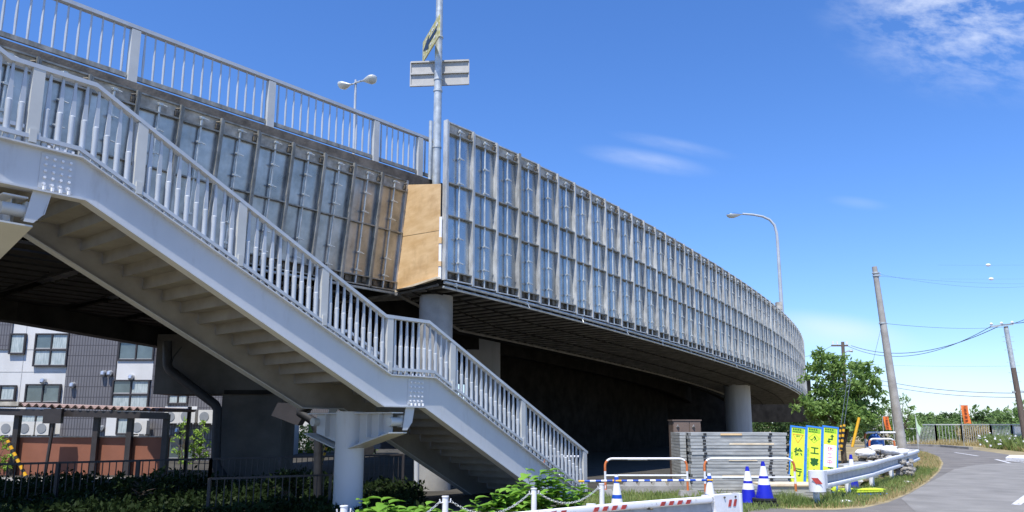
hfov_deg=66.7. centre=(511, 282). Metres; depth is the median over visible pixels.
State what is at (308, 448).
shrub
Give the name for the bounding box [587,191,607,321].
cladding panel
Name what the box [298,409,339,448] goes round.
building
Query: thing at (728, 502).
guardrail
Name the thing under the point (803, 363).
cladding panel
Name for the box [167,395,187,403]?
window
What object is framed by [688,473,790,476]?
form board
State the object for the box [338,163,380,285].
cladding panel
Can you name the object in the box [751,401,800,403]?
underdeck panel
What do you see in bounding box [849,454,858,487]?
traffic cone
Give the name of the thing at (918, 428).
pennant flag
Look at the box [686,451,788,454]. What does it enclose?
form board
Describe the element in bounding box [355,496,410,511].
broadleaf weed
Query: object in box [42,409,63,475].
light box
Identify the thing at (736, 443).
form board
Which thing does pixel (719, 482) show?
form board
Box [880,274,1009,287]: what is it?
overhead wire
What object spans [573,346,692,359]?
underdeck panel
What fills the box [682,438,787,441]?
form board
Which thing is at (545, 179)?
cladding panel
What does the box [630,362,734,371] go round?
underdeck panel
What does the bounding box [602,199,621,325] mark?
cladding panel
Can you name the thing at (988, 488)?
road patch
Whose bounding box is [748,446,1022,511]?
road
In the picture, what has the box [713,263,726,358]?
cladding panel
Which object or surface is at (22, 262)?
scaffold floor
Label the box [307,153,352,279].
cladding panel
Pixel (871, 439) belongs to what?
arch barrier
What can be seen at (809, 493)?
form board
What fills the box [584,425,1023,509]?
ground
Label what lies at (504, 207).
cladding panel
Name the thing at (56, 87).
cladding panel
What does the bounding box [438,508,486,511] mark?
broadleaf weed
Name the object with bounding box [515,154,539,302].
cladding panel
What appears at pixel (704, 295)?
cladding panel
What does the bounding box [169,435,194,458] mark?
window
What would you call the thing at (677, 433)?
form board
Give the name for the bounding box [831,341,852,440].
utility pole
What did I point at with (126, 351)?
window
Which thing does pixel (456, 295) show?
underdeck panel
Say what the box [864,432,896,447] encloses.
arch barrier
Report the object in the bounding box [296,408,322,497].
drain pipe
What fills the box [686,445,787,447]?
form board
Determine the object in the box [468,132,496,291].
cladding panel
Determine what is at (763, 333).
cladding panel
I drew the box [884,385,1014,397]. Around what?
overhead wire
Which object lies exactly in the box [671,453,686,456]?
form board
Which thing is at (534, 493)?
chain post
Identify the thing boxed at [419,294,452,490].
round column
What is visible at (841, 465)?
form board
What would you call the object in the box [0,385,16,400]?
window
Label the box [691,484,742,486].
form board
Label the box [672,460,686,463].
form board
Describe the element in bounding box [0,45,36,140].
cladding panel
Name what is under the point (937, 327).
overhead wire
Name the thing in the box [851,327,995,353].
overhead wire
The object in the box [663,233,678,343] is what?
cladding panel
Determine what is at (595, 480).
striped bar
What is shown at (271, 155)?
cladding panel
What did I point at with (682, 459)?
arch barrier
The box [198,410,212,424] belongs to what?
air conditioner
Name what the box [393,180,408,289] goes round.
end post
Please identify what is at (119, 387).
window
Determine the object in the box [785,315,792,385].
cladding panel
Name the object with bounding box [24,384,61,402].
window
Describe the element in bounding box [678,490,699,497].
concrete block
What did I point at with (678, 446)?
form board
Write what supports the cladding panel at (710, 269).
on the scaffold pipe at (531, 304)
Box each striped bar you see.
[578,480,613,481]
[616,479,712,481]
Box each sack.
[854,448,875,457]
[869,445,881,453]
[880,445,898,455]
[897,449,907,455]
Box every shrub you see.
[0,435,13,471]
[170,416,199,463]
[189,420,210,463]
[298,424,333,452]
[298,426,312,452]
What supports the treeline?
on the ground at (850, 449)
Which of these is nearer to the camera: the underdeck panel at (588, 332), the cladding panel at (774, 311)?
the underdeck panel at (588, 332)
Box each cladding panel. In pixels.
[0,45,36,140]
[22,56,92,151]
[75,74,136,182]
[121,90,179,211]
[169,104,219,237]
[206,118,257,256]
[245,130,291,268]
[274,142,323,274]
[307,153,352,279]
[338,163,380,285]
[366,172,407,290]
[441,119,472,284]
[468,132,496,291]
[493,143,518,297]
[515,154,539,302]
[535,164,558,307]
[554,174,575,312]
[572,182,592,317]
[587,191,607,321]
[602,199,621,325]
[616,206,634,329]
[629,213,646,333]
[641,220,658,336]
[652,227,668,340]
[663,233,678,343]
[672,239,687,345]
[682,244,696,348]
[690,249,704,351]
[698,254,712,353]
[706,259,719,356]
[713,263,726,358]
[720,268,732,360]
[727,272,739,363]
[733,276,745,365]
[739,280,750,367]
[745,284,756,369]
[750,287,760,370]
[755,291,765,372]
[759,294,769,374]
[764,298,774,376]
[768,301,776,377]
[772,304,781,379]
[776,307,784,381]
[779,310,787,382]
[783,314,790,384]
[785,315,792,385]
[788,318,795,387]
[791,322,797,388]
[792,323,799,389]
[795,327,801,391]
[797,328,802,392]
[799,330,803,393]
[800,336,804,394]
[801,335,805,394]
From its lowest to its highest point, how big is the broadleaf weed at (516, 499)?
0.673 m
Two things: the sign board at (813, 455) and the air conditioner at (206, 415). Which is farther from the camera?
the air conditioner at (206, 415)
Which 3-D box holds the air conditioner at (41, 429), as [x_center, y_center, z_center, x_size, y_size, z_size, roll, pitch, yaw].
[-19.855,6.237,33.210,0.660,0.620,0.520,0,-10,0]
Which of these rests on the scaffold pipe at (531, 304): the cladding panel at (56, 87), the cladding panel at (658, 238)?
the cladding panel at (658, 238)
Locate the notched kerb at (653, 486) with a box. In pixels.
[607,481,691,492]
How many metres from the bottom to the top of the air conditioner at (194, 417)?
0.620 m
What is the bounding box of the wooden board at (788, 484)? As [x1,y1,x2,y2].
[753,482,808,485]
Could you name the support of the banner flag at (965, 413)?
on the ground at (850, 449)
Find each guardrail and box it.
[521,493,742,511]
[808,449,919,502]
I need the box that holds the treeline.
[752,404,1013,430]
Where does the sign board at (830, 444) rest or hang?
on the ground at (850, 449)
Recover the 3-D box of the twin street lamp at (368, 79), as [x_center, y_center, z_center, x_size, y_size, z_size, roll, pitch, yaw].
[-7.617,-4.633,37.758,2.948,11.720,0.872,-10,-14,44]
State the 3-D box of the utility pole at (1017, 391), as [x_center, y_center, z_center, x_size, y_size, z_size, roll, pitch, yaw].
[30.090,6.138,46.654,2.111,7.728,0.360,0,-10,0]
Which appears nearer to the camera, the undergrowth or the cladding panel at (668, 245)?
the undergrowth
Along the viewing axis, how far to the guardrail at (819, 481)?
16.98 m
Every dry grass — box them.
[778,450,941,508]
[907,438,1023,451]
[954,423,994,440]
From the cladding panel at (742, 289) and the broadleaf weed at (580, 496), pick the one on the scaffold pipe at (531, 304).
the cladding panel at (742, 289)
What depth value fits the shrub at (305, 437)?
42.07 m
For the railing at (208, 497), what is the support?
on the dirt floor at (595, 465)
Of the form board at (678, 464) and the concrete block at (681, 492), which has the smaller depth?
the concrete block at (681, 492)
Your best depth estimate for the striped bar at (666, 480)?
13.26 m
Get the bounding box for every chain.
[451,493,529,511]
[539,487,598,503]
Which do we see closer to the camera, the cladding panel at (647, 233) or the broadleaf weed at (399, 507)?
the broadleaf weed at (399, 507)
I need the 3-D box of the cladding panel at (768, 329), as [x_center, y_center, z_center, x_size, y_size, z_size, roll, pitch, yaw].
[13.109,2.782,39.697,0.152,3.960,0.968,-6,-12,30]
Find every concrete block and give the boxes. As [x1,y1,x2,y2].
[604,489,612,495]
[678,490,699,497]
[782,492,806,497]
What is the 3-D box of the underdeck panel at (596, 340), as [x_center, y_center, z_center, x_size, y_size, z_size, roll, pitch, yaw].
[2.668,2.092,27.447,4.345,0.224,1.880,-7,-12,34]
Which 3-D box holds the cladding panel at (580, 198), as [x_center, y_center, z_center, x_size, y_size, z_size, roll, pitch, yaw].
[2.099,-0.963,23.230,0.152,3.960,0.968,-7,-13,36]
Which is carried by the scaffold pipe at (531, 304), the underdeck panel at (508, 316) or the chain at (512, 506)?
the underdeck panel at (508, 316)
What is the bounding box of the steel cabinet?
[668,420,701,478]
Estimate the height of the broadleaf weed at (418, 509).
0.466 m
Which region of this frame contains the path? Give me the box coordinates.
[2,477,180,481]
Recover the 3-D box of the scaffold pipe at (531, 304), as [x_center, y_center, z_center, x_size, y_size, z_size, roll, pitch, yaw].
[10.121,4.124,35.859,1.587,1.932,43.016,-6,-12,30]
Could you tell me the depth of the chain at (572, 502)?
10.54 m
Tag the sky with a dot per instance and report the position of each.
(888, 135)
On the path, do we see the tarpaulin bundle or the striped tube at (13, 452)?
the striped tube at (13, 452)
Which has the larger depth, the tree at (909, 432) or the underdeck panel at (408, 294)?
the tree at (909, 432)
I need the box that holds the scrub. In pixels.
[903,419,1019,441]
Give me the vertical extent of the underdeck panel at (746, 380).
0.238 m
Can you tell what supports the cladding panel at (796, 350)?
on the scaffold pipe at (531, 304)
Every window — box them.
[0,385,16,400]
[8,333,26,353]
[22,416,42,421]
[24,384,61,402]
[32,333,69,366]
[110,380,150,406]
[115,418,126,434]
[117,342,154,360]
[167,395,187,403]
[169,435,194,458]
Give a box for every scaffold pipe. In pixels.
[249,266,394,294]
[442,286,799,394]
[443,280,801,393]
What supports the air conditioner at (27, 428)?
attached to the apartment building at (38, 365)
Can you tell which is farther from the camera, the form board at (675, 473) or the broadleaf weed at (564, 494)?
the form board at (675, 473)
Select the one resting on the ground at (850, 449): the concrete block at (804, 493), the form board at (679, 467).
the concrete block at (804, 493)
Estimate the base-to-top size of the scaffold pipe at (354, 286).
0.130 m
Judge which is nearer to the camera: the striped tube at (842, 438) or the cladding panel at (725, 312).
the striped tube at (842, 438)
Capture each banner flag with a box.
[882,416,891,442]
[960,405,970,441]
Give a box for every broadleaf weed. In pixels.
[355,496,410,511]
[376,497,429,511]
[406,501,440,511]
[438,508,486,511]
[462,488,524,511]
[488,482,540,511]
[506,484,546,509]
[517,468,564,509]
[534,477,582,507]
[554,484,596,506]
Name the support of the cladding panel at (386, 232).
attached to the road bridge
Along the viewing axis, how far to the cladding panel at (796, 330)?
47.20 m
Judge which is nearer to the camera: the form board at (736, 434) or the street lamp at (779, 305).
the form board at (736, 434)
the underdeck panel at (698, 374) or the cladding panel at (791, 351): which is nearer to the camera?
the underdeck panel at (698, 374)
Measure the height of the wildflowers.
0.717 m
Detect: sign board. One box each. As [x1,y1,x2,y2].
[788,425,805,481]
[804,425,821,481]
[821,425,838,490]
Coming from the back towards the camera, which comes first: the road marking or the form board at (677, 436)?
the form board at (677, 436)
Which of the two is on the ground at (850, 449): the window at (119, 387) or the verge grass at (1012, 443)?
the verge grass at (1012, 443)
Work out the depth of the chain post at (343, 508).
7.89 m
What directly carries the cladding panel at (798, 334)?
on the scaffold pipe at (531, 304)
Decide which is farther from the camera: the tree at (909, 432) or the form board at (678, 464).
the tree at (909, 432)
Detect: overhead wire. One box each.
[848,327,989,356]
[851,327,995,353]
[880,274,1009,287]
[881,380,991,392]
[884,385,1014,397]
[894,324,999,328]
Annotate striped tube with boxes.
[6,440,28,478]
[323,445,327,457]
[838,425,841,450]
[840,424,845,450]
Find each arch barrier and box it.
[604,458,688,490]
[703,458,796,491]
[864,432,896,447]
[868,438,895,446]
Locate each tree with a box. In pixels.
[789,345,889,463]
[862,407,892,444]
[875,393,924,442]
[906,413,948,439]
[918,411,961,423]
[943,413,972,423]
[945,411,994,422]
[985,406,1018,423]
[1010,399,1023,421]
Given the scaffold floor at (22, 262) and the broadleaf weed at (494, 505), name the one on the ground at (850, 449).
the broadleaf weed at (494, 505)
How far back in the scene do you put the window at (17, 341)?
34.10 m
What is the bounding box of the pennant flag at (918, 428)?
[915,415,920,449]
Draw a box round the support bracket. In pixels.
[271,403,311,425]
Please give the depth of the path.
22.51 m
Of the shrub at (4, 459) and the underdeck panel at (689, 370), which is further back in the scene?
the underdeck panel at (689, 370)
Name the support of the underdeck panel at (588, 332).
on the scaffold pipe at (531, 304)
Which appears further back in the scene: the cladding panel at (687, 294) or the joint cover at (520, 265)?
the cladding panel at (687, 294)
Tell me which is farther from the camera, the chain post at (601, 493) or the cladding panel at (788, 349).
the cladding panel at (788, 349)
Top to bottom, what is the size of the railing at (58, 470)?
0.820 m
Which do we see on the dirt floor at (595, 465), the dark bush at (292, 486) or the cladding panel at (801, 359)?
the dark bush at (292, 486)
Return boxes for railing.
[0,0,432,176]
[0,454,404,501]
[206,474,331,511]
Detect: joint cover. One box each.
[519,153,521,298]
[770,300,775,377]
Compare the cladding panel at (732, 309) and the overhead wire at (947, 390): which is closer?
the cladding panel at (732, 309)
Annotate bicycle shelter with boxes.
[0,402,195,475]
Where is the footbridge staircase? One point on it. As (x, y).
(126, 240)
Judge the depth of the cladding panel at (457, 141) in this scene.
18.93 m
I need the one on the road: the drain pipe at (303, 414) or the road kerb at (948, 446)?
the road kerb at (948, 446)
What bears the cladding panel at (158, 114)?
attached to the road bridge
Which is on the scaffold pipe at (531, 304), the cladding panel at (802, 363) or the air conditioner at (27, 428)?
the cladding panel at (802, 363)
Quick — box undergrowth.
[0,465,428,511]
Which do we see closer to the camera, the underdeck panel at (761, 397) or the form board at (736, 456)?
the form board at (736, 456)
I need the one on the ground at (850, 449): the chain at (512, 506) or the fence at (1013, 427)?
the fence at (1013, 427)
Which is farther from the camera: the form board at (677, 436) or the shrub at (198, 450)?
the shrub at (198, 450)
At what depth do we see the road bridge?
31.25 m
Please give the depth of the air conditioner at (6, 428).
32.97 m
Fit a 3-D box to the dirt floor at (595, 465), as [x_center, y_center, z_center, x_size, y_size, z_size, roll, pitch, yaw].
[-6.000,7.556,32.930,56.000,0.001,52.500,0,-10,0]
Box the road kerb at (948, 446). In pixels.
[889,444,972,448]
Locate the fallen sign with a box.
[835,488,887,494]
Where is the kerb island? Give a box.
[1006,455,1023,461]
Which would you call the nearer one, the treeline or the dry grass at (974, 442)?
the dry grass at (974, 442)
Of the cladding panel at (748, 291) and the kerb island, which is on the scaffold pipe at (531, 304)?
the cladding panel at (748, 291)
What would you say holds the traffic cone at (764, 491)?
on the ground at (850, 449)
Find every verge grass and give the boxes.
[574,488,820,511]
[779,451,938,508]
[976,432,1023,451]
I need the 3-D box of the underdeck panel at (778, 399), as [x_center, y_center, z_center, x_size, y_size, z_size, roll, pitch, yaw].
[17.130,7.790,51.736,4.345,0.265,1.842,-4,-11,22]
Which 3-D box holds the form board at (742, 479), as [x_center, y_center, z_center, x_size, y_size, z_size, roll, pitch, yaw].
[5.190,4.577,18.323,2.261,0.064,1.308,0,-10,0]
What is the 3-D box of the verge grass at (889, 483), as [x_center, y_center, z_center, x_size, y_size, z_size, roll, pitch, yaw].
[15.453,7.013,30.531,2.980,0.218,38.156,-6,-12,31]
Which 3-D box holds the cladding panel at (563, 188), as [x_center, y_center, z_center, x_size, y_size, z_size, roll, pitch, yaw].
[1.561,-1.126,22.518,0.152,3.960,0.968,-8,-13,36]
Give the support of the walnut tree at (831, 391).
on the ground at (850, 449)
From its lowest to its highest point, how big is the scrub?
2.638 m
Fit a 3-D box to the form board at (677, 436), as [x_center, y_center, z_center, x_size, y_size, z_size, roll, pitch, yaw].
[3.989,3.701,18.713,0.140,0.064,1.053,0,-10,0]
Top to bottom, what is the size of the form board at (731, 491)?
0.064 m
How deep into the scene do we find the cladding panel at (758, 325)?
37.94 m
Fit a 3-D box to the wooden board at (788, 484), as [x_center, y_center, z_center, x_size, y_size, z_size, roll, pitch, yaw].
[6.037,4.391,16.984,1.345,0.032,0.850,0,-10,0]
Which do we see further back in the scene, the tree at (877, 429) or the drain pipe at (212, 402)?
the tree at (877, 429)
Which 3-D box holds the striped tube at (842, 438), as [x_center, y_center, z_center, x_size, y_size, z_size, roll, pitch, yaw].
[10.831,5.072,25.504,0.247,0.855,0.089,0,-10,0]
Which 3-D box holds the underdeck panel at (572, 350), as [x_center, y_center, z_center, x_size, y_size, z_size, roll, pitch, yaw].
[3.694,2.425,28.916,4.345,0.222,1.804,-7,-12,33]
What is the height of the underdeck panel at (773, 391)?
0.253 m
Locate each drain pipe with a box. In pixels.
[163,341,228,476]
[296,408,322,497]
[414,460,418,483]
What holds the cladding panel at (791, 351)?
on the scaffold pipe at (531, 304)
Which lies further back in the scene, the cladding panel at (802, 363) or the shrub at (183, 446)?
the cladding panel at (802, 363)
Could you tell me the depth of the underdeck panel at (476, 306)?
21.09 m
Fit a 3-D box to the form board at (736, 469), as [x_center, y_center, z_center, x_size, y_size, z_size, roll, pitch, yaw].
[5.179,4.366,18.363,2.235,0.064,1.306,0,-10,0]
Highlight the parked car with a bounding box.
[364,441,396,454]
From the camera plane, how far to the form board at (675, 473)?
18.44 m
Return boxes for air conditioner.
[0,422,12,435]
[20,422,35,435]
[35,422,55,435]
[133,420,150,434]
[164,412,180,424]
[179,409,197,423]
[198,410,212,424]
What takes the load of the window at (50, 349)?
in the apartment building at (38, 365)
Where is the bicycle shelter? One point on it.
(95, 446)
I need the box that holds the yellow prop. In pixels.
[851,417,860,446]
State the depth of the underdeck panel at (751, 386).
43.86 m
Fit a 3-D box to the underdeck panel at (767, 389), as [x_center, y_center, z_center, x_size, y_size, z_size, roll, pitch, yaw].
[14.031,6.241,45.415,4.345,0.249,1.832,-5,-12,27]
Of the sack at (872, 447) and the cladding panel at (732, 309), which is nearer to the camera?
the sack at (872, 447)
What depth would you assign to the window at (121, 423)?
33.46 m
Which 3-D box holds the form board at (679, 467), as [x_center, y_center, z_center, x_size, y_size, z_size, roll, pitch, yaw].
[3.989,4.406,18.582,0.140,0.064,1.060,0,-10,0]
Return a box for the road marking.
[1012,495,1023,504]
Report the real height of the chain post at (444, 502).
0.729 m
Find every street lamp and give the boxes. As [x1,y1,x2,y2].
[338,74,376,153]
[726,212,783,312]
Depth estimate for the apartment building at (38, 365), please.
33.86 m
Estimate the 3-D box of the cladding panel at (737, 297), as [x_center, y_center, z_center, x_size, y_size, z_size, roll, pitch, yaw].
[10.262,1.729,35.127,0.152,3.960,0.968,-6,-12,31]
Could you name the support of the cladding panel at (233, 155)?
attached to the road bridge
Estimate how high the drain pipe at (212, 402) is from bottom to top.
4.565 m
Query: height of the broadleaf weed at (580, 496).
0.542 m
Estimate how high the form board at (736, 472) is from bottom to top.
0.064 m
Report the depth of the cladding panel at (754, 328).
37.18 m
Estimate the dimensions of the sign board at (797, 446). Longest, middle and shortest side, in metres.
1.500 x 0.377 x 0.043 m
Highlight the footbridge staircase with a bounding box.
[0,46,587,511]
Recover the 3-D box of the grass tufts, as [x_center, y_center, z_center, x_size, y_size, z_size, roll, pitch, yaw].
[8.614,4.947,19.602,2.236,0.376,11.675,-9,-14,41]
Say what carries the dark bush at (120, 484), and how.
on the dirt floor at (595, 465)
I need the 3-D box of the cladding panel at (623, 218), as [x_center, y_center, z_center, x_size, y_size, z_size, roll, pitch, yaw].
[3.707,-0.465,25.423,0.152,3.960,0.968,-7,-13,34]
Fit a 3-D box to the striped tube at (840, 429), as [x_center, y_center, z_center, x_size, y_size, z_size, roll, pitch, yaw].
[10.890,5.159,25.895,0.233,0.848,0.072,0,-10,0]
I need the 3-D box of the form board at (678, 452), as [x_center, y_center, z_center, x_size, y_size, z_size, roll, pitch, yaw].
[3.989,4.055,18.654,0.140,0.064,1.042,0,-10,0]
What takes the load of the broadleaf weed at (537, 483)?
on the ground at (850, 449)
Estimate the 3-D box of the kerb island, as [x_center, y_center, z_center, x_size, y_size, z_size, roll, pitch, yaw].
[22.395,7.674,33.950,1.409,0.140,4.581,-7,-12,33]
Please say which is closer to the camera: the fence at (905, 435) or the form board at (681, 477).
the form board at (681, 477)
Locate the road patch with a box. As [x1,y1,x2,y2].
[901,463,1023,511]
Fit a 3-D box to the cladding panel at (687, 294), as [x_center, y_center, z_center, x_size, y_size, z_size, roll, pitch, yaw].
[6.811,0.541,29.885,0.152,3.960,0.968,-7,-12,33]
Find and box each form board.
[671,432,685,434]
[671,435,685,437]
[671,438,685,441]
[671,441,685,444]
[671,444,685,447]
[671,447,685,450]
[671,450,685,453]
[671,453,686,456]
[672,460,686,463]
[672,462,685,466]
[672,465,685,469]
[672,468,685,472]
[672,471,685,474]
[672,474,685,478]
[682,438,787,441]
[683,435,786,438]
[684,432,787,435]
[686,442,786,444]
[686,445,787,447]
[686,448,786,451]
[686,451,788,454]
[686,454,787,457]
[686,457,788,460]
[686,460,788,463]
[687,463,787,467]
[688,467,787,470]
[688,470,788,473]
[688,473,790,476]
[688,476,788,480]
[691,481,790,483]
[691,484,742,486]
[691,487,741,489]
[698,490,741,493]
[753,484,832,488]
[755,489,832,491]
[755,492,831,494]
[838,462,867,467]
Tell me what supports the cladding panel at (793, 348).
on the scaffold pipe at (531, 304)
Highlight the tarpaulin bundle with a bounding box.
[866,433,884,454]
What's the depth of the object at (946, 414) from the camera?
83.95 m
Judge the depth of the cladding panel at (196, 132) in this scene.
15.66 m
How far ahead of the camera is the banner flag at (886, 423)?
45.25 m
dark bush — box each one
[98,465,173,504]
[263,467,304,502]
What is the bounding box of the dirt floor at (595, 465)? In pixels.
[0,445,788,511]
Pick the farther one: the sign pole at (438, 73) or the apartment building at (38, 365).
the apartment building at (38, 365)
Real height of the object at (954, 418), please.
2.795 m
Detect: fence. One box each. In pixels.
[873,428,916,442]
[916,424,1021,442]
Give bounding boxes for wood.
[752,410,876,442]
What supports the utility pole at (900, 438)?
on the ground at (850, 449)
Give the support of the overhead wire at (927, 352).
attached to the utility pole at (1017, 391)
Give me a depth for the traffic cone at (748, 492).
15.15 m
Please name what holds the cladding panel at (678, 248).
on the scaffold pipe at (531, 304)
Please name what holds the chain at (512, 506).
hanging from the chain post at (534, 493)
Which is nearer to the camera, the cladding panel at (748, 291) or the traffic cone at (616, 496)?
the traffic cone at (616, 496)
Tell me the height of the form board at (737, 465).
0.064 m
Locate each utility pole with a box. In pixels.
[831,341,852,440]
[872,266,906,448]
[990,321,1023,439]
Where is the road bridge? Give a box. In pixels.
[0,38,810,476]
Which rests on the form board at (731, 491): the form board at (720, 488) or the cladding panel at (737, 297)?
the form board at (720, 488)
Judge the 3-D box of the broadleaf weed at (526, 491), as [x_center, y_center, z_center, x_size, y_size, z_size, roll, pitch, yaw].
[0.189,3.515,12.409,0.789,0.625,0.866,5,-12,-26]
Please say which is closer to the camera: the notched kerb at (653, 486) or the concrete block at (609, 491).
the concrete block at (609, 491)
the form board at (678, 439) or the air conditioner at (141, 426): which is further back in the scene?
the air conditioner at (141, 426)
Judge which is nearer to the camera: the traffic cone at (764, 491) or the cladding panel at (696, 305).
the traffic cone at (764, 491)
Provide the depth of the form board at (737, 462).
17.75 m
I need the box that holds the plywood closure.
[392,184,441,292]
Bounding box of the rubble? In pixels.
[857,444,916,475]
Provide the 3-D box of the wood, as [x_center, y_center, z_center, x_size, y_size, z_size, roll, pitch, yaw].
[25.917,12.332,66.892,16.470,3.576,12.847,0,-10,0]
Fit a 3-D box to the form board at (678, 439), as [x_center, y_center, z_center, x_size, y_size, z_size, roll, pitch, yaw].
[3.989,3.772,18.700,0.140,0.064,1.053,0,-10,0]
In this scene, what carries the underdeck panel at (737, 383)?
attached to the road bridge
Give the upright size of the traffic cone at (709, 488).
0.720 m
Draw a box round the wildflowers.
[978,432,1023,445]
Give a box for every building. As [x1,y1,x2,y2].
[0,322,298,460]
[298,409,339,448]
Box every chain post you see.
[336,505,351,511]
[439,496,451,511]
[529,488,538,510]
[597,483,605,503]
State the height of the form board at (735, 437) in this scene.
0.064 m
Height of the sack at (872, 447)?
0.256 m
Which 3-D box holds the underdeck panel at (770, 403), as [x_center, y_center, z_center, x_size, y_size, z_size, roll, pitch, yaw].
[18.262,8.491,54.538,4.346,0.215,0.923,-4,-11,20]
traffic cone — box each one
[611,475,622,502]
[705,473,714,494]
[742,466,755,504]
[752,461,777,506]
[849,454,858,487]
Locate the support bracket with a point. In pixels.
(285, 412)
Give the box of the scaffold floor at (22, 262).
[0,240,353,327]
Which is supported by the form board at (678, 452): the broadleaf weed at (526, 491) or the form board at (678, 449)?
the form board at (678, 449)
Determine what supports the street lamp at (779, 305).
on the road bridge
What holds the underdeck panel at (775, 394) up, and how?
attached to the road bridge
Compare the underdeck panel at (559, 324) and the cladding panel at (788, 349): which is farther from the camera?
the cladding panel at (788, 349)
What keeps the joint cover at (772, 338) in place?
attached to the cladding panel at (771, 307)
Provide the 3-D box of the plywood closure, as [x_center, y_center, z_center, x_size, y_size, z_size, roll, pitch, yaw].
[-2.325,-1.239,19.215,0.166,2.790,2.041,8,-13,-38]
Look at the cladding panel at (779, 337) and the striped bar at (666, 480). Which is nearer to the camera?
the striped bar at (666, 480)
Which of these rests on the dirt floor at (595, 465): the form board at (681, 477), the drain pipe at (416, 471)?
the drain pipe at (416, 471)
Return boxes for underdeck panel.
[339,280,441,302]
[395,282,490,307]
[453,296,534,317]
[453,307,571,331]
[460,317,603,337]
[493,326,631,344]
[524,333,655,349]
[550,340,675,354]
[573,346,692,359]
[595,352,708,363]
[613,357,723,367]
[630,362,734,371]
[647,366,747,375]
[661,370,758,378]
[674,374,766,381]
[685,377,775,384]
[696,381,782,387]
[705,384,787,389]
[712,387,793,392]
[720,389,797,394]
[751,392,799,396]
[751,395,801,399]
[751,398,798,401]
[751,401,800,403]
[751,403,799,404]
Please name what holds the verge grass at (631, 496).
on the ground at (850, 449)
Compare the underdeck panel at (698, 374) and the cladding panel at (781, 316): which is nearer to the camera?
the underdeck panel at (698, 374)
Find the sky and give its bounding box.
[0,0,1023,422]
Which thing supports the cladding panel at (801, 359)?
on the scaffold pipe at (531, 304)
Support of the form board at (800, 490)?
on the form board at (809, 493)
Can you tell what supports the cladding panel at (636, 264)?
on the scaffold pipe at (531, 304)
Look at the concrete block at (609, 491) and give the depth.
16.57 m
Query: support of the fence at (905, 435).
on the ground at (850, 449)
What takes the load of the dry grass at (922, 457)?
on the ground at (850, 449)
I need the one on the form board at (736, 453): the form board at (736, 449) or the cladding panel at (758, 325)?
the form board at (736, 449)
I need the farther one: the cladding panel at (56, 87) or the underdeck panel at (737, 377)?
the underdeck panel at (737, 377)
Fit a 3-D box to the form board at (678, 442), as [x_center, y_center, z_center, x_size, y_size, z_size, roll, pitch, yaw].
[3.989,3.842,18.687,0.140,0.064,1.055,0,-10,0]
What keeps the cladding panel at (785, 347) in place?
on the scaffold pipe at (531, 304)
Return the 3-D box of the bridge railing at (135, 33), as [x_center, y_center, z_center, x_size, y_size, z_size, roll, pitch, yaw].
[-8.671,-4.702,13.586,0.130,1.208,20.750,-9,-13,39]
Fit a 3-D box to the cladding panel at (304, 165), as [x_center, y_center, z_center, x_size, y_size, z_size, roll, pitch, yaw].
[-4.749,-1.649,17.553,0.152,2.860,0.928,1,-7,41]
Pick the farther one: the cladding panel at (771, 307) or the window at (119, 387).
the cladding panel at (771, 307)
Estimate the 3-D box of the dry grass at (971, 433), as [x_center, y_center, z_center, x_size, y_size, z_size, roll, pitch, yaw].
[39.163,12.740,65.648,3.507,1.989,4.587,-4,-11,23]
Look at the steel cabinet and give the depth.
21.13 m
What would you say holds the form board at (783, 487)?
on the form board at (800, 490)
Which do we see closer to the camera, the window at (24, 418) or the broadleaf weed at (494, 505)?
the broadleaf weed at (494, 505)
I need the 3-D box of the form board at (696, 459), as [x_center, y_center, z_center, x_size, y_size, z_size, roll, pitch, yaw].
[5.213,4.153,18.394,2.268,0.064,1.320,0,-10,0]
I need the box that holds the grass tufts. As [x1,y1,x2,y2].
[740,471,895,506]
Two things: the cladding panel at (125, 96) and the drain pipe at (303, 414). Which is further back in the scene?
the drain pipe at (303, 414)
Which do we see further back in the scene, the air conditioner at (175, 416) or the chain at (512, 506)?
the air conditioner at (175, 416)
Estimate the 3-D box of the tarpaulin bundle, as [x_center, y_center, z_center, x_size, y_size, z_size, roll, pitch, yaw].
[14.626,6.510,31.342,0.751,0.921,0.467,0,-10,0]
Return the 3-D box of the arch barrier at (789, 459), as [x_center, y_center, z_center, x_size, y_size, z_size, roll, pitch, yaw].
[5.022,4.077,16.436,1.951,0.756,0.050,0,-10,0]
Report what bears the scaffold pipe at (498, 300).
on the road bridge
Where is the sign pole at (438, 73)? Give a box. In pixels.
[410,0,468,183]
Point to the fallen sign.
(869, 489)

